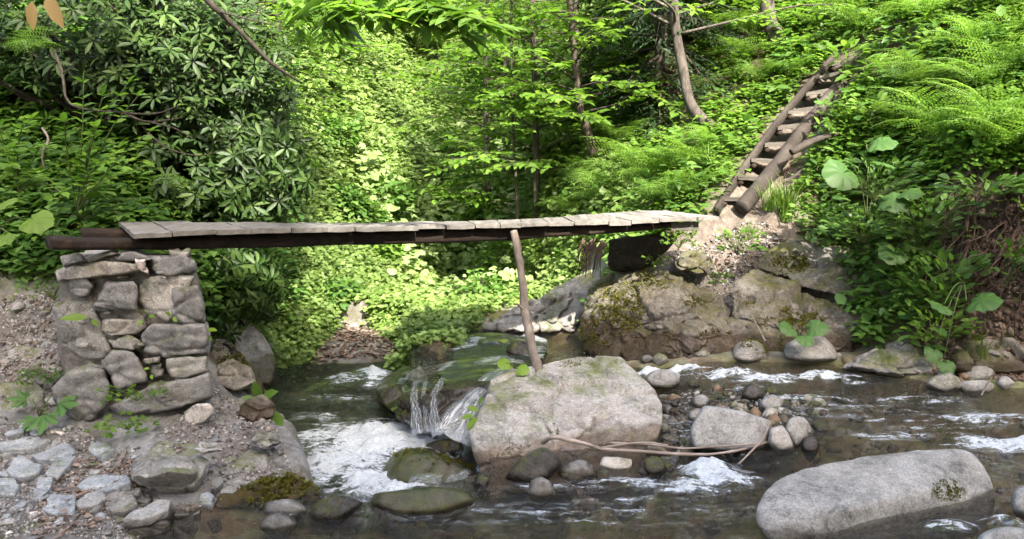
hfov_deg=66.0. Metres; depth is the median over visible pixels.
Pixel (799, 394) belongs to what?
pebble
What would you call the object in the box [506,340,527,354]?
boulder
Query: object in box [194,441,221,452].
stone
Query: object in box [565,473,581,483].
pebble
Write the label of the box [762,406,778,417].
boulder
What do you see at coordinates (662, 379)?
boulder
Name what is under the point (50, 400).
pebble
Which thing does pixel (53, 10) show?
dangling twig
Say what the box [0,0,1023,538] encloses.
ground
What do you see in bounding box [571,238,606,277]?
hanging roots
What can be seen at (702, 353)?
pebble
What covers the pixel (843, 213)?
leafy herb
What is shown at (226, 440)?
leaf litter
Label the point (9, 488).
stone
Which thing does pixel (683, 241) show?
leafy herb
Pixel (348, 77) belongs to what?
leafy bush
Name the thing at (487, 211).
leafy bush
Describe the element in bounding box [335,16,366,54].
leafy bush
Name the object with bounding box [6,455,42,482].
stone
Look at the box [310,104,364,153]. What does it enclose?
leafy bush
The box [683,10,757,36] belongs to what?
fern
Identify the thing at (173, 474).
boulder
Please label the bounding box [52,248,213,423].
stone pier
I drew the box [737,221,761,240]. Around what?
grass tuft
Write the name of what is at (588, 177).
fern
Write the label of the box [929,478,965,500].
moss
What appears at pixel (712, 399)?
pebble
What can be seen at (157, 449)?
stone
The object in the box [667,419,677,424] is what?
pebble
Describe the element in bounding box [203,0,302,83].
tree limb
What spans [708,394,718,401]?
pebble
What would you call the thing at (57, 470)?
stone
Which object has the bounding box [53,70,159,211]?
elder shrub
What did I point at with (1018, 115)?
fern
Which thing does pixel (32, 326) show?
pebble
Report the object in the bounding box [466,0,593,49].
leafy tree
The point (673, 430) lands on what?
pebble
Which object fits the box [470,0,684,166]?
leafy tree
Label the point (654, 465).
boulder
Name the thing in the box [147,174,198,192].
fern
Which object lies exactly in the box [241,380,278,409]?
shore herb
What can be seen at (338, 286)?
leafy bush
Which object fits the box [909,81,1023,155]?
fern
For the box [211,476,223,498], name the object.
stone
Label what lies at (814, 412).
pebble
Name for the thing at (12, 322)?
slope gravel
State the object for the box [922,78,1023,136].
fern
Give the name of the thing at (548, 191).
leafy bush
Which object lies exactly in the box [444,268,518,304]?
leafy bush
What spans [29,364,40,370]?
pebble
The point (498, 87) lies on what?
leafy bush
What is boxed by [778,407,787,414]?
pebble
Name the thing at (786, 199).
grass tuft
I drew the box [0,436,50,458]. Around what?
stone
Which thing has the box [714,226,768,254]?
leafy herb
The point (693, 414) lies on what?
boulder
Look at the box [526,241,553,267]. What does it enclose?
leafy bush
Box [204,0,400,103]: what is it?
leafy tree
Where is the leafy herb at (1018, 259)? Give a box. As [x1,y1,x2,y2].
[988,234,1023,283]
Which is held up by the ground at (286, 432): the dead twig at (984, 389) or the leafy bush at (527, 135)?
the leafy bush at (527, 135)
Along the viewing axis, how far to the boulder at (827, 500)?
3.71 m
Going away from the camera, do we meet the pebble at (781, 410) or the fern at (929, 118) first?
the pebble at (781, 410)
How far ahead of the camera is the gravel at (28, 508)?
3.81 m
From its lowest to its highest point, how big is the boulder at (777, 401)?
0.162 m
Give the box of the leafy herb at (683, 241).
[659,229,699,248]
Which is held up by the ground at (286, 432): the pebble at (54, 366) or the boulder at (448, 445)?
the pebble at (54, 366)
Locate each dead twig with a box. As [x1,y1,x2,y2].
[713,289,739,300]
[751,314,765,341]
[980,376,992,396]
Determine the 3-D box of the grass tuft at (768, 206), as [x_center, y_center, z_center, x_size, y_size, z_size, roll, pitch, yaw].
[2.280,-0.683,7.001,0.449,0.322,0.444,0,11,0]
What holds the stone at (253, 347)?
on the ground at (286, 432)
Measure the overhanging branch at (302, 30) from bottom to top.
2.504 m
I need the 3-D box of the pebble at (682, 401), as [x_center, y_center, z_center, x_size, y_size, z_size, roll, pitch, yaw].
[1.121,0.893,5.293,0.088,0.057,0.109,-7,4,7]
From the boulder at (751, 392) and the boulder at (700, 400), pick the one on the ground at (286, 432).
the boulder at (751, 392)
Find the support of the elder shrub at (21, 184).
on the ground at (286, 432)
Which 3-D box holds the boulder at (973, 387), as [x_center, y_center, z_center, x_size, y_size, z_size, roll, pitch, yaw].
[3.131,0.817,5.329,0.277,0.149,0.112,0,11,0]
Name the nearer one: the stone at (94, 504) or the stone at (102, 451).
the stone at (94, 504)
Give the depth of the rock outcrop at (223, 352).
5.53 m
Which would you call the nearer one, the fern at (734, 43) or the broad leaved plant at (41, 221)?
the broad leaved plant at (41, 221)
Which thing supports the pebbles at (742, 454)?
on the ground at (286, 432)
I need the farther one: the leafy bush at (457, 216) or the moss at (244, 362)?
the leafy bush at (457, 216)
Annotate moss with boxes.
[211,338,250,366]
[220,471,319,511]
[393,446,475,471]
[487,359,658,462]
[578,272,730,356]
[736,296,858,351]
[739,338,768,353]
[758,248,860,287]
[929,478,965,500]
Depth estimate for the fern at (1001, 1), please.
6.90 m
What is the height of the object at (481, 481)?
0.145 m
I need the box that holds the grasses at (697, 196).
[554,103,977,276]
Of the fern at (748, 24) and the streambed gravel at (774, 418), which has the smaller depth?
the streambed gravel at (774, 418)
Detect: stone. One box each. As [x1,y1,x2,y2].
[0,381,44,413]
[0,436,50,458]
[0,478,18,498]
[4,291,17,302]
[4,423,27,438]
[6,345,44,358]
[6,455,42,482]
[31,443,77,465]
[33,476,53,501]
[40,494,76,518]
[45,455,74,481]
[77,475,131,495]
[77,490,105,514]
[89,441,114,461]
[105,491,137,518]
[118,487,141,498]
[123,499,172,538]
[136,493,152,504]
[147,441,203,456]
[172,511,197,538]
[174,507,200,520]
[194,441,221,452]
[200,492,213,511]
[207,518,221,533]
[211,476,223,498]
[216,359,255,390]
[222,339,237,356]
[233,472,257,485]
[238,394,274,421]
[251,432,280,448]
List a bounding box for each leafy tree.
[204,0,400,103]
[217,6,370,197]
[345,0,441,81]
[392,0,561,191]
[402,0,563,108]
[434,2,521,64]
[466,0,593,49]
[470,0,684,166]
[606,0,868,130]
[759,0,786,45]
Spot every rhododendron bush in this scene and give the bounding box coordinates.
[0,0,199,129]
[62,0,267,215]
[128,117,257,222]
[160,0,305,209]
[190,106,317,222]
[202,287,259,344]
[206,247,297,325]
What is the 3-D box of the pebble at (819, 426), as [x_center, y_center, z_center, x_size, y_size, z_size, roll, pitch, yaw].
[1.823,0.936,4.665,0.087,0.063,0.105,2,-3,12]
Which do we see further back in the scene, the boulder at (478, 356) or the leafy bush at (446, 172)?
the leafy bush at (446, 172)
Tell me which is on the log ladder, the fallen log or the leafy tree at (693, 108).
the fallen log
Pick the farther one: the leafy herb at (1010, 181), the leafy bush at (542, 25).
the leafy bush at (542, 25)
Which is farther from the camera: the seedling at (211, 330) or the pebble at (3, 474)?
the seedling at (211, 330)
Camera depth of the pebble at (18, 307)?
5.19 m
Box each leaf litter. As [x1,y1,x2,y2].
[0,295,60,413]
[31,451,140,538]
[162,390,280,484]
[303,322,396,386]
[669,222,786,316]
[913,197,1023,376]
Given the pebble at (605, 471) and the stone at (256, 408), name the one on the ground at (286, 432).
the stone at (256, 408)
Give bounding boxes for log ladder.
[713,54,863,215]
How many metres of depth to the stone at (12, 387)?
4.66 m
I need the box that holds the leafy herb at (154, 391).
[93,382,168,403]
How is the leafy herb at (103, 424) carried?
on the ground at (286, 432)
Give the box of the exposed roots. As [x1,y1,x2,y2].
[901,163,1023,332]
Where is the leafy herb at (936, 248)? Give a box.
[872,241,977,296]
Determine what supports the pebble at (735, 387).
on the ground at (286, 432)
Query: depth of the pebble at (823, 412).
4.84 m
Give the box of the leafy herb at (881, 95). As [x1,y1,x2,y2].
[842,89,906,116]
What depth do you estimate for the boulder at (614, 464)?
4.33 m
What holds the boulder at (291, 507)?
on the ground at (286, 432)
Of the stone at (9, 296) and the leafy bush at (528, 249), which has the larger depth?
the leafy bush at (528, 249)
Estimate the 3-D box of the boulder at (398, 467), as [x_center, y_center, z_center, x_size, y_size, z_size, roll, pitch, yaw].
[-0.481,1.252,4.788,0.657,0.359,0.407,0,11,0]
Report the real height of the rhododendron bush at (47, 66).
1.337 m
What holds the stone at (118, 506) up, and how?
on the ground at (286, 432)
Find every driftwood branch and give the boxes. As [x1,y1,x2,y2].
[541,433,768,455]
[610,442,757,449]
[738,421,770,464]
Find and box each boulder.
[130,453,209,493]
[259,512,297,538]
[263,499,308,520]
[308,494,362,526]
[371,487,473,520]
[377,332,547,430]
[378,383,402,409]
[382,448,479,488]
[422,438,463,458]
[468,356,662,498]
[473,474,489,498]
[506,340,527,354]
[506,447,561,484]
[527,477,555,505]
[557,460,595,485]
[600,456,631,480]
[643,456,666,482]
[644,369,679,388]
[645,446,667,456]
[688,408,700,421]
[690,406,771,452]
[693,394,708,407]
[732,340,768,362]
[742,383,765,401]
[756,449,994,538]
[759,395,782,407]
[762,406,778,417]
[768,425,794,456]
[784,336,837,361]
[785,416,808,447]
[801,435,820,461]
[926,372,960,396]
[960,380,993,397]
[965,366,994,379]
[977,526,1023,538]
[997,376,1014,389]
[1011,485,1023,520]
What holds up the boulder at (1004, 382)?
on the ground at (286, 432)
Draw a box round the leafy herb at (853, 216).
[817,204,918,242]
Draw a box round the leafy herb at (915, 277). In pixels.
[876,261,974,320]
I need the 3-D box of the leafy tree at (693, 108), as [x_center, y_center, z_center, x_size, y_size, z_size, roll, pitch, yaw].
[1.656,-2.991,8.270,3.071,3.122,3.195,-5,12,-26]
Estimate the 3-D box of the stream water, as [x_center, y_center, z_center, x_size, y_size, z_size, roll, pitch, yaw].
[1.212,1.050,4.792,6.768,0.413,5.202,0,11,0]
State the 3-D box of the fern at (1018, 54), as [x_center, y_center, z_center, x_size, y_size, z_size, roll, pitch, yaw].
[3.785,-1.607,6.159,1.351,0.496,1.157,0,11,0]
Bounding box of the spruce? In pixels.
[556,0,754,191]
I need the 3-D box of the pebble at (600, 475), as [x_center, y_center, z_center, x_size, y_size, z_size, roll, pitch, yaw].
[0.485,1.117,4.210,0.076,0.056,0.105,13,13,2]
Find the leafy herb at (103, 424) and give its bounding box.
[84,410,160,438]
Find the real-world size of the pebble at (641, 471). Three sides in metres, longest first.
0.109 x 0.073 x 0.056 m
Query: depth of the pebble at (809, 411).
4.90 m
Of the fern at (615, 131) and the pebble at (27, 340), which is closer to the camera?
the pebble at (27, 340)
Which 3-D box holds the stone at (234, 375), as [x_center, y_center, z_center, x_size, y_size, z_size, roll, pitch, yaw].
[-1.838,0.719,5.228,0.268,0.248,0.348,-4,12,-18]
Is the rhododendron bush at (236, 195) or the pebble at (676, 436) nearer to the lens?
the pebble at (676, 436)
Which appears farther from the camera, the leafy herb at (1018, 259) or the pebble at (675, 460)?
the leafy herb at (1018, 259)
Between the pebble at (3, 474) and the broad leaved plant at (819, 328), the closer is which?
the pebble at (3, 474)
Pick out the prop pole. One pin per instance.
(535, 360)
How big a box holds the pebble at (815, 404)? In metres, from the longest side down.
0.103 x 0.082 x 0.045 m
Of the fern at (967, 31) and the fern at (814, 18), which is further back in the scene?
the fern at (814, 18)
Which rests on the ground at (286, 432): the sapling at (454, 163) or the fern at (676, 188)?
the fern at (676, 188)
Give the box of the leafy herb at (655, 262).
[641,253,668,266]
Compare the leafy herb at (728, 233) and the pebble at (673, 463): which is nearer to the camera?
the pebble at (673, 463)
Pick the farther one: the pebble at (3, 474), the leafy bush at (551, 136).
the leafy bush at (551, 136)
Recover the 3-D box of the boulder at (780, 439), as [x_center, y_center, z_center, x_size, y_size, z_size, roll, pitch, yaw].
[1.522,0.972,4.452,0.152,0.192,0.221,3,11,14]
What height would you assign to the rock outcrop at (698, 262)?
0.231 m
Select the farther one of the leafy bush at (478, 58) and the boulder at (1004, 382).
the leafy bush at (478, 58)
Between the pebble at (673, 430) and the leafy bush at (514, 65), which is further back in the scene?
the leafy bush at (514, 65)
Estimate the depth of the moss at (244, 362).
5.55 m
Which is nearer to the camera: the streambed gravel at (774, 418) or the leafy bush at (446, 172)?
the streambed gravel at (774, 418)
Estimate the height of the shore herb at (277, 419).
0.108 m
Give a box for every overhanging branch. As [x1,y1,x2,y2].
[277,0,352,51]
[277,0,526,55]
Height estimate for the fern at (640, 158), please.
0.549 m
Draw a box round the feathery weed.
[14,367,64,384]
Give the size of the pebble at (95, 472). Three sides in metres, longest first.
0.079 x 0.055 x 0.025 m
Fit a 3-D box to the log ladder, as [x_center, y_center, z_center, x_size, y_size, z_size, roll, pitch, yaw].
[2.685,-1.359,7.605,2.354,1.505,0.397,-10,15,-41]
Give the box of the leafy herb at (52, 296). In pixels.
[13,277,59,300]
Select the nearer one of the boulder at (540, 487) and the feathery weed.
the boulder at (540, 487)
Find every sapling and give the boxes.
[402,0,674,217]
[405,0,578,280]
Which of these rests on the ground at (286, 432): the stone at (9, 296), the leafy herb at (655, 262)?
the stone at (9, 296)
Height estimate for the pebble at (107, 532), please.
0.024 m
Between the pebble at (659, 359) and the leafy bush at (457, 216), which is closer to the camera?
the pebble at (659, 359)
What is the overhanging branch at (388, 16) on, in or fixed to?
on the ground at (286, 432)
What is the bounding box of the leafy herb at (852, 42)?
[810,35,881,68]
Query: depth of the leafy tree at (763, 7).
9.11 m
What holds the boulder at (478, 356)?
on the ground at (286, 432)
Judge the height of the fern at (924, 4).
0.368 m
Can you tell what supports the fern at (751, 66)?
on the ground at (286, 432)
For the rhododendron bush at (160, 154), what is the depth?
6.10 m
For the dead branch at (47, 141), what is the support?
hanging from the elder shrub at (21, 184)
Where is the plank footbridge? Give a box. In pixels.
[44,210,718,249]
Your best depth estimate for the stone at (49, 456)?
4.20 m
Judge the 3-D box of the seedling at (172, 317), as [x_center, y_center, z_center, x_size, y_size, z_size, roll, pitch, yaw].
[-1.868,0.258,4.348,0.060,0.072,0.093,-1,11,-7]
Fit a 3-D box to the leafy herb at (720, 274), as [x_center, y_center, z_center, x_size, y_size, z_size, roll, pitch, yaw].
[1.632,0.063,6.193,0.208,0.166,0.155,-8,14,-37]
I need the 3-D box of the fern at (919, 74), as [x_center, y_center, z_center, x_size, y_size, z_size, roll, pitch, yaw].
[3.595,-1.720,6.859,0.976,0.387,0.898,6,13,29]
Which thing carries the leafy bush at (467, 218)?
on the ground at (286, 432)
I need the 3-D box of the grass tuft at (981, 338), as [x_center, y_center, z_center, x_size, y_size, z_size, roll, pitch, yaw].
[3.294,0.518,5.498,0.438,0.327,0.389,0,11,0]
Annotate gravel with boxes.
[0,290,60,410]
[0,414,203,538]
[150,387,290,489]
[267,357,1023,538]
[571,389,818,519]
[669,221,785,317]
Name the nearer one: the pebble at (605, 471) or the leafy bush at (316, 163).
the pebble at (605, 471)
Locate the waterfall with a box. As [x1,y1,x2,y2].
[394,379,489,430]
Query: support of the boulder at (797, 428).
in the stream water
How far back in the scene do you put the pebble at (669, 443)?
4.60 m
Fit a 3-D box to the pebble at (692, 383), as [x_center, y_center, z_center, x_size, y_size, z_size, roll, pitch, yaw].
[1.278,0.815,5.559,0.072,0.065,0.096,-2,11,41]
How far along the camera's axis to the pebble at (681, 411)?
5.12 m
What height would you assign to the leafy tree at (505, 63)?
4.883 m
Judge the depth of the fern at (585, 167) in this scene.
9.07 m
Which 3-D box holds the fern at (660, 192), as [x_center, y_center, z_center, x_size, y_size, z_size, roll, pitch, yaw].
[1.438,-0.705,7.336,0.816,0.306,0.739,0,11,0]
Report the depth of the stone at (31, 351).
4.94 m
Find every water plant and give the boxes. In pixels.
[461,398,482,430]
[497,357,528,375]
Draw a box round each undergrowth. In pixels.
[0,0,309,324]
[225,0,982,382]
[548,0,1023,345]
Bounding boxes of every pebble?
[0,471,8,476]
[0,518,16,525]
[1,359,10,366]
[7,344,15,349]
[11,302,25,312]
[13,501,26,509]
[24,337,32,343]
[28,512,37,518]
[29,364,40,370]
[30,324,38,328]
[30,430,44,436]
[38,359,46,364]
[40,309,51,315]
[43,410,52,414]
[44,396,55,405]
[46,364,63,372]
[84,462,98,466]
[88,469,100,474]
[96,512,104,516]
[101,530,112,535]
[561,473,567,480]
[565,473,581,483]
[595,468,609,479]
[596,472,609,485]
[638,466,648,476]
[640,355,652,362]
[652,353,667,365]
[661,423,671,431]
[662,404,672,414]
[662,434,677,443]
[662,441,674,451]
[662,458,674,469]
[663,399,671,404]
[665,461,675,472]
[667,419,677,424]
[669,428,678,434]
[669,457,678,467]
[671,402,678,407]
[672,433,679,439]
[674,398,685,406]
[678,409,686,413]
[678,437,686,444]
[688,380,699,389]
[695,350,709,356]
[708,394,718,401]
[708,397,715,401]
[719,396,726,400]
[732,384,742,392]
[765,388,779,395]
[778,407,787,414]
[781,399,789,407]
[790,391,802,398]
[801,415,813,420]
[806,409,814,414]
[809,401,821,407]
[811,409,822,419]
[812,420,827,428]
[812,422,827,432]
[813,398,826,405]
[819,409,827,417]
[987,349,1000,356]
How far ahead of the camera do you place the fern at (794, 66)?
8.23 m
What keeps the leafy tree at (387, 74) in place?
on the ground at (286, 432)
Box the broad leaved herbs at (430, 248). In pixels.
[341,116,564,302]
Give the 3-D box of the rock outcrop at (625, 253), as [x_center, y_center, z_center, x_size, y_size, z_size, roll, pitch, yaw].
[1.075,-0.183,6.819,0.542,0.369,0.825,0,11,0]
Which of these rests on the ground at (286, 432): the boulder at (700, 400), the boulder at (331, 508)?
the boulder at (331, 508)
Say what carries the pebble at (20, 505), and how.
on the ground at (286, 432)
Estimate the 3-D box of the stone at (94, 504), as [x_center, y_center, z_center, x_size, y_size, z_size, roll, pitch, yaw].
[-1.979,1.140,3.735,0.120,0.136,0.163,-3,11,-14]
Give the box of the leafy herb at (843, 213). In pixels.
[784,202,873,226]
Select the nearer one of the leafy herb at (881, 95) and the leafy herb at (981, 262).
the leafy herb at (981, 262)
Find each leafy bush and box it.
[286,155,322,170]
[294,57,357,89]
[300,79,337,104]
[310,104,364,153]
[316,273,367,310]
[329,178,370,218]
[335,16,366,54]
[345,191,389,222]
[367,172,423,214]
[371,244,407,260]
[396,24,447,48]
[421,147,483,192]
[423,123,468,153]
[444,210,482,256]
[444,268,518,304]
[460,46,516,74]
[460,192,495,220]
[461,79,501,105]
[466,186,519,217]
[471,240,523,276]
[477,112,530,146]
[483,155,532,199]
[496,9,553,40]
[501,55,541,89]
[510,117,545,150]
[510,238,550,262]
[520,51,571,81]
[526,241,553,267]
[531,143,575,170]
[532,122,582,158]
[533,175,570,209]
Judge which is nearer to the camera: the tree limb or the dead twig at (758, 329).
the tree limb
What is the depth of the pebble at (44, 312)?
5.15 m
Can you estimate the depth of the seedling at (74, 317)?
4.41 m
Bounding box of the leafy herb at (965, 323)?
[900,303,984,343]
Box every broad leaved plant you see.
[0,198,54,246]
[6,390,78,433]
[778,320,828,346]
[822,136,924,220]
[877,245,1002,373]
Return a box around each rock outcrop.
[212,339,272,401]
[214,472,321,508]
[216,412,301,474]
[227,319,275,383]
[481,269,593,335]
[580,269,736,360]
[607,234,676,271]
[674,249,713,276]
[726,269,862,351]
[757,238,865,301]
[843,341,941,376]
[948,337,1023,373]
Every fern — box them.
[1,26,69,56]
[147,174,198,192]
[535,191,583,208]
[546,149,612,178]
[564,167,637,199]
[569,136,698,185]
[581,110,669,142]
[619,178,696,201]
[625,133,729,169]
[629,160,741,201]
[669,73,727,91]
[669,124,750,149]
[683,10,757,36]
[703,33,776,63]
[711,2,798,37]
[722,58,783,83]
[767,56,816,76]
[777,0,845,27]
[811,0,899,34]
[851,54,908,80]
[860,95,933,129]
[864,86,1018,147]
[865,47,983,93]
[866,0,959,17]
[895,30,1023,95]
[909,7,1023,51]
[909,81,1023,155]
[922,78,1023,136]
[962,100,1023,129]
[991,0,1023,12]
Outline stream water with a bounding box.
[135,326,1023,538]
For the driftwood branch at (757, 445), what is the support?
on the stream water
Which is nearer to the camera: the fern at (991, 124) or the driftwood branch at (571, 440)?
the driftwood branch at (571, 440)
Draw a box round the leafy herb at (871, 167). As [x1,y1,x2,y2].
[820,155,939,200]
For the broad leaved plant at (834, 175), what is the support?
on the ground at (286, 432)
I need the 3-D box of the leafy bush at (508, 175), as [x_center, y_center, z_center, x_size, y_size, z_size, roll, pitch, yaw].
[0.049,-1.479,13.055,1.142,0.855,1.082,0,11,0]
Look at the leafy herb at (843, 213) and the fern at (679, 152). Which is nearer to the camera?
the leafy herb at (843, 213)
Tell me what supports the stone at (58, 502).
on the ground at (286, 432)
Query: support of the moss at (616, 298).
on the rock outcrop at (672, 324)
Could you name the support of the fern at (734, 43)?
on the ground at (286, 432)
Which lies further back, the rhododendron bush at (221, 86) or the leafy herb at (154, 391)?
the rhododendron bush at (221, 86)
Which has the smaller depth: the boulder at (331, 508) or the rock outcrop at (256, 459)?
the boulder at (331, 508)
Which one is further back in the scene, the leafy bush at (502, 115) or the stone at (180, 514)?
the leafy bush at (502, 115)
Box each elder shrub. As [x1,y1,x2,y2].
[0,109,69,197]
[37,176,169,221]
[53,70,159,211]
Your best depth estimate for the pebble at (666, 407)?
5.17 m
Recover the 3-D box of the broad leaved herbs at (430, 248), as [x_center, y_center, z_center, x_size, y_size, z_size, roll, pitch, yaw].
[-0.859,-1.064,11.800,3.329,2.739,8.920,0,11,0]
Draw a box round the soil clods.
[910,196,1023,381]
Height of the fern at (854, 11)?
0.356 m
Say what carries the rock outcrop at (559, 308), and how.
on the ground at (286, 432)
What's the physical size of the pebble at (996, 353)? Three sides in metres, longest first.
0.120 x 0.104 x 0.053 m
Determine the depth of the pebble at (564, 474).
4.23 m
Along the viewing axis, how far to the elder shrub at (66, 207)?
5.05 m
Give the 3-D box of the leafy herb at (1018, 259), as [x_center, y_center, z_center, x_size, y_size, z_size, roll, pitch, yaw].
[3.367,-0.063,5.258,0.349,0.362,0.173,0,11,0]
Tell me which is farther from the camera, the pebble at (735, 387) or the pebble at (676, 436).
the pebble at (735, 387)
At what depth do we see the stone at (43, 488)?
3.83 m
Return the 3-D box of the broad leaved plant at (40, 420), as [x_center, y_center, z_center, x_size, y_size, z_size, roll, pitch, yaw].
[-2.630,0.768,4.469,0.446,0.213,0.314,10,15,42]
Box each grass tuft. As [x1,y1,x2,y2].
[691,140,728,173]
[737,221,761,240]
[748,175,785,211]
[756,174,816,222]
[833,95,876,133]
[965,321,1022,361]
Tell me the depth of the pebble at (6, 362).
4.86 m
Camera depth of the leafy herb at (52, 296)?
5.03 m
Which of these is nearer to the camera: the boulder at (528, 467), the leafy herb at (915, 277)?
the boulder at (528, 467)
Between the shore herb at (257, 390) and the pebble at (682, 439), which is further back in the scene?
the shore herb at (257, 390)
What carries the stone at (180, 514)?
on the ground at (286, 432)
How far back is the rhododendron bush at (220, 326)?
6.04 m
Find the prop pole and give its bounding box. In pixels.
[510,230,542,371]
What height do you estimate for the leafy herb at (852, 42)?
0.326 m
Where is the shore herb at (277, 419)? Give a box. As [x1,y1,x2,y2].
[271,410,283,425]
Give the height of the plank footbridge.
0.294 m
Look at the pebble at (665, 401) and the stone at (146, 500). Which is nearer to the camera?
the stone at (146, 500)
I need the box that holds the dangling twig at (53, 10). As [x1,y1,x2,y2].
[25,0,63,30]
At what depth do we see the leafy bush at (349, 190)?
9.39 m
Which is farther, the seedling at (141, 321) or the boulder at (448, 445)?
the boulder at (448, 445)
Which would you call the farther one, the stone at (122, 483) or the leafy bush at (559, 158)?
the leafy bush at (559, 158)
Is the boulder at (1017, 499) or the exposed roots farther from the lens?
the exposed roots
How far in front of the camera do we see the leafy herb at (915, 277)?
5.68 m
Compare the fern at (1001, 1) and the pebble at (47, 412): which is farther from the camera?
the fern at (1001, 1)
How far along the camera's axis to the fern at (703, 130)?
7.78 m
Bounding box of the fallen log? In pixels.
[789,131,839,154]
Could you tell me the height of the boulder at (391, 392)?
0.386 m
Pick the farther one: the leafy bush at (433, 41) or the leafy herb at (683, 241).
the leafy bush at (433, 41)
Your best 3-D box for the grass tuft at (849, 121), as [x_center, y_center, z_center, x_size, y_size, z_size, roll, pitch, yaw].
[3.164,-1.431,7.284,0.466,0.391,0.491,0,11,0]
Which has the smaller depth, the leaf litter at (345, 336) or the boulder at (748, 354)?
the boulder at (748, 354)
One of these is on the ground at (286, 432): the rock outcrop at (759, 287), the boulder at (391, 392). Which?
the rock outcrop at (759, 287)
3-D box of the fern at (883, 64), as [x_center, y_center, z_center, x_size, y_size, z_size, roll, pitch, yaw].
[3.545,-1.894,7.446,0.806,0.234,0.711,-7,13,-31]
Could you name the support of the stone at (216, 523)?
on the ground at (286, 432)
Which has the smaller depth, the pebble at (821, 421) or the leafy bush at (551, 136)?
the pebble at (821, 421)
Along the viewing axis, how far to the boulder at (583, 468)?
4.24 m
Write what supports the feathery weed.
on the ground at (286, 432)
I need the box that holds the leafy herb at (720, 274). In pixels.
[706,268,733,285]
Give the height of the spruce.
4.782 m
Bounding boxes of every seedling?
[60,313,97,326]
[137,309,154,324]
[143,361,152,378]
[165,312,176,321]
[207,328,216,339]
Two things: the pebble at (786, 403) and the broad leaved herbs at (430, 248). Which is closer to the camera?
the pebble at (786, 403)
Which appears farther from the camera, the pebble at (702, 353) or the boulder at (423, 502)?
the pebble at (702, 353)
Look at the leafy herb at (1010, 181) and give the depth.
5.47 m
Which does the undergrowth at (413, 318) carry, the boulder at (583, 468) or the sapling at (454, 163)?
the sapling at (454, 163)
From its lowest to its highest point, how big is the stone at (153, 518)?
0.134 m
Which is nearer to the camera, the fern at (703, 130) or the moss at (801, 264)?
the moss at (801, 264)
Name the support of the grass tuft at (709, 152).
on the ground at (286, 432)
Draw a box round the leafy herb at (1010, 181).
[933,172,1023,198]
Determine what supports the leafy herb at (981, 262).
on the ground at (286, 432)
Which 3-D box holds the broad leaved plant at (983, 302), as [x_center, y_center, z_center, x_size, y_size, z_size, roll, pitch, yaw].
[2.939,0.278,5.570,0.420,0.794,0.903,-3,12,-16]
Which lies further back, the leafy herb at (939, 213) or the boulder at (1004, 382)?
the leafy herb at (939, 213)
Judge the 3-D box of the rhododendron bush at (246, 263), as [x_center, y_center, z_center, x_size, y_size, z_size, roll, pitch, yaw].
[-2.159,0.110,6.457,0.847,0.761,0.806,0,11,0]
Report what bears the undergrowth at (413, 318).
on the ground at (286, 432)
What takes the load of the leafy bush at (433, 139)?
on the ground at (286, 432)
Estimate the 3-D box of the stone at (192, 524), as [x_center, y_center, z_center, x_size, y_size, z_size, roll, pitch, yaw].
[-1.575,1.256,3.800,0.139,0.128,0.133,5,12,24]
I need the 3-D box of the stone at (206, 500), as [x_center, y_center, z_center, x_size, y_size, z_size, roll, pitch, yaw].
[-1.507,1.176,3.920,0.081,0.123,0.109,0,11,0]
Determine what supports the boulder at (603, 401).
on the ground at (286, 432)
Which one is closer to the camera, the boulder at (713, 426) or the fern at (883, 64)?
the boulder at (713, 426)
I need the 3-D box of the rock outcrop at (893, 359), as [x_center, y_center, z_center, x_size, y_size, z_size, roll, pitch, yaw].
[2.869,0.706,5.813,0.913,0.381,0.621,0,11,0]
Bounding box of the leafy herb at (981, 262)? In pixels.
[909,251,992,320]
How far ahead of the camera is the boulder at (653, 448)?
4.50 m
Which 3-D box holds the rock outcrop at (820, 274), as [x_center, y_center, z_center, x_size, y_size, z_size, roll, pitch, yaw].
[2.623,-0.001,6.585,0.929,0.445,0.810,-6,13,-30]
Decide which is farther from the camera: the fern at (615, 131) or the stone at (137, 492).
the fern at (615, 131)
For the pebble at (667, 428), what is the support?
on the ground at (286, 432)
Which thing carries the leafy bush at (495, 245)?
on the ground at (286, 432)
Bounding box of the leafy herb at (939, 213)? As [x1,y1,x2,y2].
[864,193,990,245]
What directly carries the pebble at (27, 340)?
on the ground at (286, 432)
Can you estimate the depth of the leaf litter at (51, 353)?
4.96 m
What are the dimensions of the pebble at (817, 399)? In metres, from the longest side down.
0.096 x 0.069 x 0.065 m
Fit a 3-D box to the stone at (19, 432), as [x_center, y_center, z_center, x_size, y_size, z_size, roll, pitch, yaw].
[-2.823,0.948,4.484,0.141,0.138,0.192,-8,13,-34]
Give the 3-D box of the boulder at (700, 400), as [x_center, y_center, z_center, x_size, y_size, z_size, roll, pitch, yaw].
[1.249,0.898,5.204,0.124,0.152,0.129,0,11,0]
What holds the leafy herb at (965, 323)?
on the ground at (286, 432)
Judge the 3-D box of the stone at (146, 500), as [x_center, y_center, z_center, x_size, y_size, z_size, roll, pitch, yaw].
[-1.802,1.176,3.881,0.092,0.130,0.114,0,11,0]
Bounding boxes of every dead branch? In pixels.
[41,127,48,167]
[53,50,224,155]
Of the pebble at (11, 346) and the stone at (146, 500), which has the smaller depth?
the stone at (146, 500)

